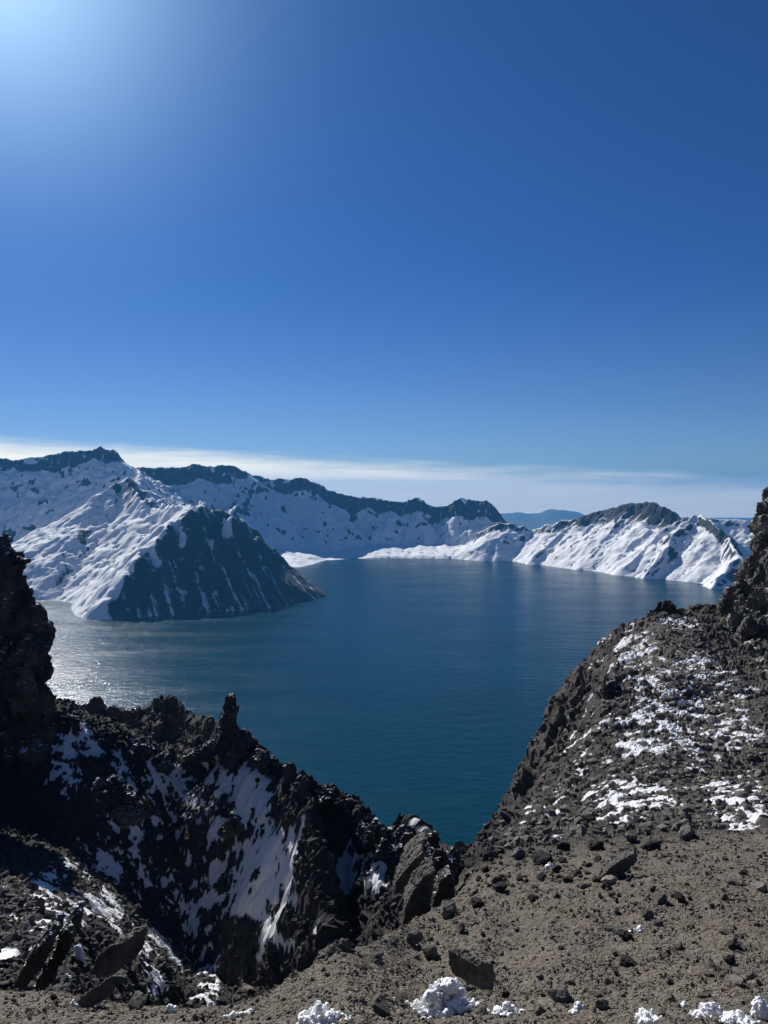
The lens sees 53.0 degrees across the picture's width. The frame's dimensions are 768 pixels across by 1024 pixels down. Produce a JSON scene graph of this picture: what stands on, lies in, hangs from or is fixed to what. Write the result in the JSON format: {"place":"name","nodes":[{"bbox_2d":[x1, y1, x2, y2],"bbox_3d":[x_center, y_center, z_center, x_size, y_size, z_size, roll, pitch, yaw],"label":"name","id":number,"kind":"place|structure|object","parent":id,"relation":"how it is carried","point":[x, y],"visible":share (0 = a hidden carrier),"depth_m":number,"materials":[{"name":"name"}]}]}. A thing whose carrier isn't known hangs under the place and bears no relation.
{"place":"outdoors","nodes":[
{"label":"outdoors","id":0,"kind":"place"},
{"bbox_2d":[11,468,326,619],"bbox_3d":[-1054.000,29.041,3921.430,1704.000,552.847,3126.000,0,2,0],"label":"mountain","id":1,"kind":"structure","parent":0,"point":[142,544],"depth_m":2805.29,"materials":[{"name":"snow"}]},
{"bbox_2d":[0,694,466,1008],"bbox_3d":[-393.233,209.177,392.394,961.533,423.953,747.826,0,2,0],"label":"hillside","id":2,"kind":"structure","parent":0,"point":[265,854],"depth_m":112.20,"materials":[{"name":"stone"}]},
{"bbox_2d":[0,533,56,767],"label":"rock crag","id":3,"kind":"structure","parent":2,"relation":"on","point":[28,726],"depth_m":110.98,"materials":[{"name":"stone"}]},
{"bbox_2d":[12,911,65,989],"bbox_3d":[-6.316,8.037,14.133,0.770,1.114,0.678,0,2,0],"label":"rock slab","id":4,"kind":"object","parent":2,"relation":"on","point":[38,952],"visible":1,"depth_m":13.86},
{"bbox_2d":[34,901,84,989],"bbox_3d":[-6.087,8.118,14.432,0.766,1.337,0.714,0,2,0],"label":"rock slab","id":5,"kind":"object","parent":2,"relation":"on","point":[46,978],"visible":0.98,"depth_m":14.17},
{"bbox_2d":[74,945,85,966],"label":"snow heap","id":6,"kind":"object","parent":2,"relation":"on","point":[79,953],"visible":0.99,"depth_m":42.30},
{"bbox_2d":[90,926,146,978],"bbox_3d":[-5.062,8.443,14.740,0.392,0.650,1.100,1,2,28],"label":"rock slab","id":7,"kind":"object","parent":2,"relation":"on","point":[124,949],"visible":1,"depth_m":14.56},
{"bbox_2d":[113,970,126,985],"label":"boulder","id":8,"kind":"object","parent":2,"relation":"on","point":[120,977],"visible":0.81,"depth_m":48.40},
{"bbox_2d":[91,775,151,830],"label":"rock outcrop","id":9,"kind":"object","parent":2,"relation":"on","point":[126,806],"visible":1,"depth_m":96.26,"materials":[{"name":"stone"}]},
{"bbox_2d":[0,833,243,1008],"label":"rubble","id":10,"kind":"object","parent":2,"relation":"on","point":[22,934],"visible":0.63,"depth_m":56.91,"materials":[{"name":"stone"}]},
{"bbox_2d":[129,741,176,775],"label":"rock outcrop","id":11,"kind":"object","parent":2,"relation":"on","point":[163,762],"visible":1,"depth_m":124.61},
{"bbox_2d":[182,693,257,769],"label":"rock pinnacle","id":12,"kind":"object","parent":2,"relation":"on","point":[232,744],"visible":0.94,"depth_m":126.73,"materials":[{"name":"stone"}]},
{"bbox_2d":[217,811,244,839],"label":"rock outcrop","id":13,"kind":"object","parent":2,"relation":"on","point":[233,825],"visible":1,"depth_m":104.62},
{"bbox_2d":[241,983,253,991],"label":"boulder","id":14,"kind":"object","parent":2,"relation":"on","point":[245,986],"visible":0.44,"depth_m":94.57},
{"bbox_2d":[0,695,504,1000],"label":"rubble","id":15,"kind":"object","parent":2,"relation":"on","point":[467,859],"visible":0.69,"depth_m":113.79,"materials":[{"name":"stone"}]},
{"bbox_2d":[248,748,285,778],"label":"rock outcrop","id":16,"kind":"object","parent":2,"relation":"on","point":[263,762],"visible":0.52,"depth_m":121.39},
{"bbox_2d":[293,782,372,854],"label":"rock outcrop","id":17,"kind":"object","parent":2,"relation":"on","point":[354,810],"visible":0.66,"depth_m":107.68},
{"bbox_2d":[363,817,417,873],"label":"rock outcrop","id":18,"kind":"object","parent":2,"relation":"on","point":[391,842],"visible":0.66,"depth_m":95.49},
{"bbox_2d":[393,840,424,894],"bbox_3d":[0.900,12.821,27.786,1.170,1.646,0.874,0,2,0],"label":"rock slab","id":19,"kind":"object","parent":2,"relation":"on","point":[411,861],"visible":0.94,"depth_m":27.44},
{"bbox_2d":[397,856,435,930],"bbox_3d":[0.952,11.487,22.730,1.104,2.355,0.919,0,2,0],"label":"rock slab","id":20,"kind":"object","parent":2,"relation":"on","point":[419,887],"visible":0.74,"depth_m":22.35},
{"bbox_2d":[424,830,462,913],"bbox_3d":[2.451,15.519,32.718,2.060,2.435,4.681,0,2,0],"label":"rock outcrop","id":21,"kind":"object","parent":2,"relation":"on","point":[442,858],"visible":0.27,"depth_m":33.27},
{"bbox_2d":[0,446,508,566],"bbox_3d":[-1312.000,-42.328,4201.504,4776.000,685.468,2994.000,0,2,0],"label":"caldera rim","id":22,"kind":"object","parent":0,"point":[298,522],"visible":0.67,"depth_m":4747.54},
{"bbox_2d":[36,558,723,846],"bbox_3d":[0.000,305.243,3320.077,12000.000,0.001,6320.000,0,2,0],"label":"lake","id":23,"kind":"structure","parent":0,"point":[387,691],"depth_m":1764.62,"materials":[{"name":"liquid"}]},
{"bbox_2d":[0,828,767,1023],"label":"ground","id":24,"kind":"structure","parent":0,"point":[348,984],"depth_m":14.87,"materials":[{"name":"gravel"}]},
{"bbox_2d":[50,994,57,1000],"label":"stone","id":25,"kind":"object","parent":24,"relation":"on","point":[53,997],"visible":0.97,"depth_m":11.71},
{"bbox_2d":[70,996,79,1003],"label":"stone","id":26,"kind":"object","parent":24,"relation":"on","point":[76,998],"visible":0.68,"depth_m":11.58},
{"bbox_2d":[77,976,115,1007],"bbox_3d":[-4.246,7.092,11.355,0.182,0.304,0.550,1,2,32],"label":"rock slab","id":27,"kind":"object","parent":24,"relation":"on","point":[94,996],"visible":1,"depth_m":11.31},
{"bbox_2d":[128,990,146,1010],"bbox_3d":[-3.606,7.181,11.269,0.244,0.184,0.375,-17,29,-10],"label":"boulder","id":28,"kind":"object","parent":24,"relation":"on","point":[138,1000],"visible":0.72,"depth_m":11.21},
{"bbox_2d":[166,1004,176,1013],"bbox_3d":[-3.115,7.280,11.271,0.173,0.139,0.138,0,2,0],"label":"snow heap","id":29,"kind":"object","parent":24,"relation":"on","point":[170,1008],"visible":0.91,"depth_m":11.25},
{"bbox_2d":[223,1009,252,1019],"bbox_3d":[-2.222,7.653,11.702,0.458,0.225,0.278,0,2,-9],"label":"snow heap","id":30,"kind":"object","parent":24,"relation":"on","point":[232,1015],"visible":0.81,"depth_m":11.65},
{"bbox_2d":[296,1000,362,1023],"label":"snow heap","id":31,"kind":"object","parent":24,"relation":"on","point":[318,1012],"visible":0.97,"depth_m":9.04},
{"bbox_2d":[311,938,353,965],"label":"rock slab","id":32,"kind":"object","parent":24,"relation":"on","point":[340,945],"visible":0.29,"depth_m":13.95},
{"bbox_2d":[357,949,384,964],"bbox_3d":[-0.247,8.200,14.114,0.426,0.326,0.484,-1,2,-41],"label":"boulder","id":33,"kind":"object","parent":24,"relation":"on","point":[368,957],"visible":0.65,"depth_m":14.01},
{"bbox_2d":[371,994,389,1016],"bbox_3d":[-0.062,6.572,10.164,0.238,0.334,0.373,0,2,-10],"label":"boulder","id":34,"kind":"object","parent":24,"relation":"on","point":[379,1004],"visible":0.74,"depth_m":10.08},
{"bbox_2d":[394,991,403,1003],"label":"boulder","id":35,"kind":"object","parent":24,"relation":"on","point":[399,996],"visible":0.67,"depth_m":11.96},
{"bbox_2d":[400,832,425,859],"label":"rock slab","id":36,"kind":"object","parent":24,"relation":"on","point":[413,842],"visible":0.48,"depth_m":31.73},
{"bbox_2d":[406,930,423,944],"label":"boulder","id":37,"kind":"object","parent":24,"relation":"on","point":[414,937],"visible":0.97,"depth_m":17.09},
{"bbox_2d":[420,944,438,958],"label":"boulder","id":38,"kind":"object","parent":24,"relation":"on","point":[430,951],"visible":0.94,"depth_m":16.42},
{"bbox_2d":[394,977,482,1019],"bbox_3d":[0.847,7.607,11.995,1.436,0.871,1.053,0,2,0],"label":"snow heap","id":39,"kind":"object","parent":24,"relation":"on","point":[445,997],"visible":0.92,"depth_m":11.82,"materials":[{"name":"snow"}]},
{"bbox_2d":[431,865,455,907],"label":"rock slab","id":40,"kind":"object","parent":24,"relation":"on","point":[444,884],"visible":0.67,"depth_m":25.39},
{"bbox_2d":[440,899,456,918],"bbox_3d":[1.674,10.370,20.063,0.406,0.386,0.591,1,2,28],"label":"boulder","id":41,"kind":"object","parent":24,"relation":"on","point":[448,908],"visible":0.92,"depth_m":19.94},
{"bbox_2d":[455,921,464,932],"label":"boulder","id":42,"kind":"object","parent":24,"relation":"on","point":[460,927],"visible":1,"depth_m":18.48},
{"bbox_2d":[465,984,475,990],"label":"boulder","id":43,"kind":"object","parent":24,"relation":"on","point":[470,987],"visible":0.77,"depth_m":13.30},
{"bbox_2d":[448,947,495,989],"bbox_3d":[1.130,5.891,9.919,0.641,0.389,0.185,1,2,39],"label":"rock slab","id":44,"kind":"object","parent":24,"relation":"on","point":[474,970],"visible":1,"depth_m":9.85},
{"bbox_2d":[468,889,476,896],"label":"boulder","id":45,"kind":"object","parent":24,"relation":"on","point":[472,892],"visible":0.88,"depth_m":22.07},
{"bbox_2d":[470,896,484,906],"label":"boulder","id":46,"kind":"object","parent":24,"relation":"on","point":[475,901],"visible":1,"depth_m":20.52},
{"bbox_2d":[475,1005,486,1014],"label":"boulder","id":47,"kind":"object","parent":24,"relation":"on","point":[481,1009],"visible":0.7,"depth_m":11.40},
{"bbox_2d":[480,866,488,871],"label":"stone","id":48,"kind":"object","parent":24,"relation":"on","point":[484,868],"visible":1,"depth_m":30.65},
{"bbox_2d":[491,876,502,883],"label":"stone","id":49,"kind":"object","parent":24,"relation":"on","point":[495,879],"visible":0.72,"depth_m":25.51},
{"bbox_2d":[493,882,507,892],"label":"boulder","id":50,"kind":"object","parent":24,"relation":"on","point":[501,887],"visible":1,"depth_m":22.02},
{"bbox_2d":[501,990,509,997],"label":"stone","id":51,"kind":"object","parent":24,"relation":"on","point":[505,993],"visible":0.98,"depth_m":12.35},
{"bbox_2d":[487,1001,524,1017],"bbox_3d":[1.826,7.493,11.533,0.535,0.326,0.487,0,2,-14],"label":"snow heap","id":52,"kind":"object","parent":24,"relation":"on","point":[505,1008],"visible":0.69,"depth_m":11.47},
{"bbox_2d":[511,847,525,858],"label":"boulder","id":53,"kind":"object","parent":24,"relation":"on","point":[518,852],"visible":0.99,"depth_m":32.31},
{"bbox_2d":[516,874,522,880],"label":"stone","id":54,"kind":"object","parent":24,"relation":"on","point":[519,877],"visible":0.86,"depth_m":25.99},
{"bbox_2d":[527,893,538,901],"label":"stone","id":55,"kind":"object","parent":24,"relation":"on","point":[531,897],"visible":0.94,"depth_m":20.31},
{"bbox_2d":[534,1005,545,1015],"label":"boulder","id":56,"kind":"object","parent":24,"relation":"on","point":[539,1010],"visible":0.88,"depth_m":10.53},
{"bbox_2d":[536,872,546,879],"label":"stone","id":57,"kind":"object","parent":24,"relation":"on","point":[543,875],"visible":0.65,"depth_m":26.18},
{"bbox_2d":[533,850,553,865],"bbox_3d":[6.193,13.629,30.187,0.824,0.572,0.779,-1,28,30],"label":"boulder","id":58,"kind":"object","parent":24,"relation":"on","point":[544,858],"visible":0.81,"depth_m":30.04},
{"bbox_2d":[545,979,551,984],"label":"boulder","id":59,"kind":"object","parent":24,"relation":"on","point":[548,982],"visible":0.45,"depth_m":12.76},
{"bbox_2d":[545,862,553,868],"bbox_3d":[6.204,13.301,28.899,0.282,0.267,0.329,1,2,41],"label":"snow heap","id":60,"kind":"object","parent":24,"relation":"on","point":[549,865],"visible":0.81,"depth_m":28.84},
{"bbox_2d":[550,888,557,897],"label":"boulder","id":61,"kind":"object","parent":24,"relation":"on","point":[554,893],"visible":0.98,"depth_m":19.93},
{"bbox_2d":[551,865,561,871],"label":"stone","id":62,"kind":"object","parent":24,"relation":"on","point":[556,868],"visible":0.97,"depth_m":27.50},
{"bbox_2d":[547,981,571,1003],"bbox_3d":[2.590,7.057,11.277,0.337,0.247,0.324,12,0,37],"label":"boulder","id":63,"kind":"object","parent":24,"relation":"on","point":[559,992],"visible":0.97,"depth_m":11.20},
{"bbox_2d":[556,944,564,949],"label":"boulder","id":64,"kind":"object","parent":24,"relation":"on","point":[560,947],"visible":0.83,"depth_m":15.21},
{"bbox_2d":[558,857,566,863],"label":"stone","id":65,"kind":"object","parent":24,"relation":"on","point":[562,859],"visible":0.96,"depth_m":29.87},
{"bbox_2d":[556,841,570,850],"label":"boulder","id":66,"kind":"object","parent":24,"relation":"on","point":[563,845],"visible":0.97,"depth_m":32.39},
{"bbox_2d":[561,876,573,882],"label":"stone","id":67,"kind":"object","parent":24,"relation":"on","point":[567,879],"visible":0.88,"depth_m":23.70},
{"bbox_2d":[566,978,574,984],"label":"boulder","id":68,"kind":"object","parent":24,"relation":"on","point":[570,980],"visible":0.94,"depth_m":12.55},
{"bbox_2d":[568,1001,584,1014],"bbox_3d":[2.609,6.740,10.393,0.205,0.251,0.222,0,2,0],"label":"snow heap","id":69,"kind":"object","parent":24,"relation":"on","point":[578,1007],"visible":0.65,"depth_m":10.35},
{"bbox_2d":[572,869,581,875],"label":"stone","id":70,"kind":"object","parent":24,"relation":"on","point":[576,872],"visible":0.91,"depth_m":25.84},
{"bbox_2d":[588,990,601,997],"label":"boulder","id":71,"kind":"object","parent":24,"relation":"on","point":[596,993],"visible":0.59,"depth_m":11.56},
{"bbox_2d":[587,840,603,850],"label":"boulder","id":72,"kind":"object","parent":24,"relation":"on","point":[596,845],"visible":0.94,"depth_m":32.08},
{"bbox_2d":[591,875,600,882],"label":"stone","id":73,"kind":"object","parent":24,"relation":"on","point":[595,879],"visible":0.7,"depth_m":23.56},
{"bbox_2d":[594,855,601,861],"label":"stone","id":74,"kind":"object","parent":24,"relation":"on","point":[597,858],"visible":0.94,"depth_m":29.05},
{"bbox_2d":[595,999,607,1009],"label":"boulder","id":75,"kind":"object","parent":24,"relation":"on","point":[601,1004],"visible":1,"depth_m":10.56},
{"bbox_2d":[601,881,611,890],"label":"stone","id":76,"kind":"object","parent":24,"relation":"on","point":[606,884],"visible":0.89,"depth_m":20.28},
{"bbox_2d":[602,978,614,984],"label":"boulder","id":77,"kind":"object","parent":24,"relation":"on","point":[606,981],"visible":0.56,"depth_m":12.55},
{"bbox_2d":[601,875,617,884],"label":"boulder","id":78,"kind":"object","parent":24,"relation":"on","point":[610,879],"visible":0.92,"depth_m":22.28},
{"bbox_2d":[603,924,617,931],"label":"boulder","id":79,"kind":"object","parent":24,"relation":"on","point":[609,928],"visible":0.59,"depth_m":16.59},
{"bbox_2d":[611,927,619,934],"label":"stone","id":80,"kind":"object","parent":24,"relation":"on","point":[615,930],"visible":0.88,"depth_m":16.27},
{"bbox_2d":[597,845,636,881],"bbox_3d":[7.304,11.058,24.043,1.785,0.850,0.460,-1,2,-23],"label":"rock slab","id":81,"kind":"object","parent":24,"relation":"on","point":[620,864],"visible":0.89,"depth_m":23.92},
{"bbox_2d":[619,930,632,940],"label":"boulder","id":82,"kind":"object","parent":24,"relation":"on","point":[626,935],"visible":0.97,"depth_m":15.59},
{"bbox_2d":[620,954,637,967],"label":"boulder","id":83,"kind":"object","parent":24,"relation":"on","point":[626,960],"visible":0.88,"depth_m":13.71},
{"bbox_2d":[625,831,637,841],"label":"boulder","id":84,"kind":"object","parent":24,"relation":"on","point":[630,836],"visible":0.92,"depth_m":32.82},
{"bbox_2d":[629,925,643,932],"bbox_3d":[5.343,8.810,16.203,0.291,0.278,0.328,-1,2,-38],"label":"snow heap","id":85,"kind":"object","parent":24,"relation":"on","point":[639,928],"visible":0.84,"depth_m":16.12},
{"bbox_2d":[641,909,653,918],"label":"boulder","id":86,"kind":"object","parent":24,"relation":"on","point":[647,913],"visible":0.98,"depth_m":17.21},
{"bbox_2d":[634,1007,662,1023],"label":"snow heap","id":87,"kind":"object","parent":24,"relation":"on","point":[643,1015],"visible":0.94,"depth_m":9.45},
{"bbox_2d":[640,839,660,851],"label":"boulder","id":88,"kind":"object","parent":24,"relation":"on","point":[650,845],"visible":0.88,"depth_m":30.67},
{"bbox_2d":[652,919,662,926],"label":"boulder","id":89,"kind":"object","parent":24,"relation":"on","point":[657,922],"visible":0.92,"depth_m":16.47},
{"bbox_2d":[655,891,666,904],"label":"boulder","id":90,"kind":"object","parent":24,"relation":"on","point":[661,898],"visible":0.91,"depth_m":18.41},
{"bbox_2d":[658,1008,664,1015],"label":"boulder","id":91,"kind":"object","parent":24,"relation":"on","point":[661,1011],"visible":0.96,"depth_m":9.67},
{"bbox_2d":[665,992,675,1002],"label":"boulder","id":92,"kind":"object","parent":24,"relation":"on","point":[670,997],"visible":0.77,"depth_m":10.92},
{"bbox_2d":[667,978,674,985],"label":"stone","id":93,"kind":"object","parent":24,"relation":"on","point":[670,982],"visible":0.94,"depth_m":12.17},
{"bbox_2d":[672,941,683,949],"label":"boulder","id":94,"kind":"object","parent":24,"relation":"on","point":[678,946],"visible":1,"depth_m":14.42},
{"bbox_2d":[673,891,685,902],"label":"stone","id":95,"kind":"object","parent":24,"relation":"on","point":[679,896],"visible":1,"depth_m":18.59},
{"bbox_2d":[680,1001,688,1007],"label":"snow heap","id":96,"kind":"object","parent":24,"relation":"on","point":[684,1004],"visible":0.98,"depth_m":10.59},
{"bbox_2d":[678,824,694,840],"bbox_3d":[12.812,13.620,32.589,0.635,0.621,0.944,4,14,35],"label":"boulder","id":97,"kind":"object","parent":24,"relation":"on","point":[686,832],"visible":0.94,"depth_m":32.39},
{"bbox_2d":[697,988,711,997],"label":"boulder","id":98,"kind":"object","parent":24,"relation":"on","point":[704,993],"visible":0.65,"depth_m":10.87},
{"bbox_2d":[689,1002,722,1017],"bbox_3d":[4.115,6.273,9.605,0.536,0.359,0.395,0,2,13],"label":"snow heap","id":99,"kind":"object","parent":24,"relation":"on","point":[708,1009],"visible":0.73,"depth_m":9.56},
{"bbox_2d":[704,969,712,976],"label":"boulder","id":100,"kind":"object","parent":24,"relation":"on","point":[707,973],"visible":0.95,"depth_m":12.51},
{"bbox_2d":[705,957,722,971],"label":"boulder","id":101,"kind":"object","parent":24,"relation":"on","point":[710,963],"visible":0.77,"depth_m":12.88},
{"bbox_2d":[720,893,729,900],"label":"boulder","id":102,"kind":"object","parent":24,"relation":"on","point":[723,896],"visible":0.91,"depth_m":18.25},
{"bbox_2d":[719,927,733,934],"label":"boulder","id":103,"kind":"object","parent":24,"relation":"on","point":[725,931],"visible":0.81,"depth_m":15.45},
{"bbox_2d":[723,954,735,963],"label":"boulder","id":104,"kind":"object","parent":24,"relation":"on","point":[730,958],"visible":1,"depth_m":13.30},
{"bbox_2d":[724,877,734,884],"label":"boulder","id":105,"kind":"object","parent":24,"relation":"on","point":[729,881],"visible":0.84,"depth_m":19.82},
{"bbox_2d":[728,941,740,950],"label":"boulder","id":106,"kind":"object","parent":24,"relation":"on","point":[733,945],"visible":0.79,"depth_m":14.22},
{"bbox_2d":[728,975,743,986],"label":"boulder","id":107,"kind":"object","parent":24,"relation":"on","point":[736,980],"visible":1,"depth_m":11.54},
{"bbox_2d":[719,1009,761,1023],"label":"snow heap","id":108,"kind":"object","parent":24,"relation":"on","point":[737,1016],"visible":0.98,"depth_m":9.04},
{"bbox_2d":[738,869,747,875],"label":"boulder","id":109,"kind":"object","parent":24,"relation":"on","point":[743,872],"visible":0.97,"depth_m":21.30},
{"bbox_2d":[746,971,758,979],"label":"boulder","id":110,"kind":"object","parent":24,"relation":"on","point":[752,975],"visible":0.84,"depth_m":12.31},
{"bbox_2d":[750,996,767,1021],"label":"snow heap","id":111,"kind":"object","parent":24,"relation":"on","point":[759,1009],"visible":0.94,"depth_m":9.46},
{"bbox_2d":[753,881,767,891],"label":"boulder","id":112,"kind":"object","parent":24,"relation":"on","point":[759,886],"visible":1,"depth_m":19.21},
{"bbox_2d":[0,0,767,517],"label":"sky","id":113,"kind":"structure","parent":0,"point":[512,255],"materials":[{"name":"blue"}]},
{"bbox_2d":[452,501,753,588],"bbox_3d":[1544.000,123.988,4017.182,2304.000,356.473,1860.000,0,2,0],"label":"mountain","id":114,"kind":"structure","parent":0,"point":[648,540],"depth_m":3917.11,"materials":[{"name":"snow"}]},
{"bbox_2d":[465,603,767,872],"bbox_3d":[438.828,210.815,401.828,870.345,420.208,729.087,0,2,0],"label":"hillside","id":115,"kind":"structure","parent":0,"point":[517,799],"depth_m":86.65,"materials":[{"name":"stone"}]},
{"bbox_2d":[601,677,621,699],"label":"rock outcrop","id":116,"kind":"object","parent":115,"relation":"on","point":[611,687],"visible":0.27,"depth_m":97.09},
{"bbox_2d":[473,603,767,856],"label":"rubble","id":117,"kind":"object","parent":115,"relation":"on","point":[687,810],"visible":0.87,"depth_m":54.97,"materials":[{"name":"stone"}]},
{"bbox_2d":[644,600,683,617],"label":"rock outcrop","id":118,"kind":"object","parent":115,"relation":"on","point":[669,606],"visible":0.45,"depth_m":148.20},
{"bbox_2d":[717,487,767,680],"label":"rock crag","id":119,"kind":"structure","parent":115,"relation":"on","point":[742,603],"depth_m":135.03,"materials":[{"name":"stone"}]},
{"bbox_2d":[500,509,752,529],"bbox_3d":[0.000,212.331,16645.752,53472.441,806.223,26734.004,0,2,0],"label":"hills","id":120,"kind":"structure","parent":0,"point":[533,521],"depth_m":20331.79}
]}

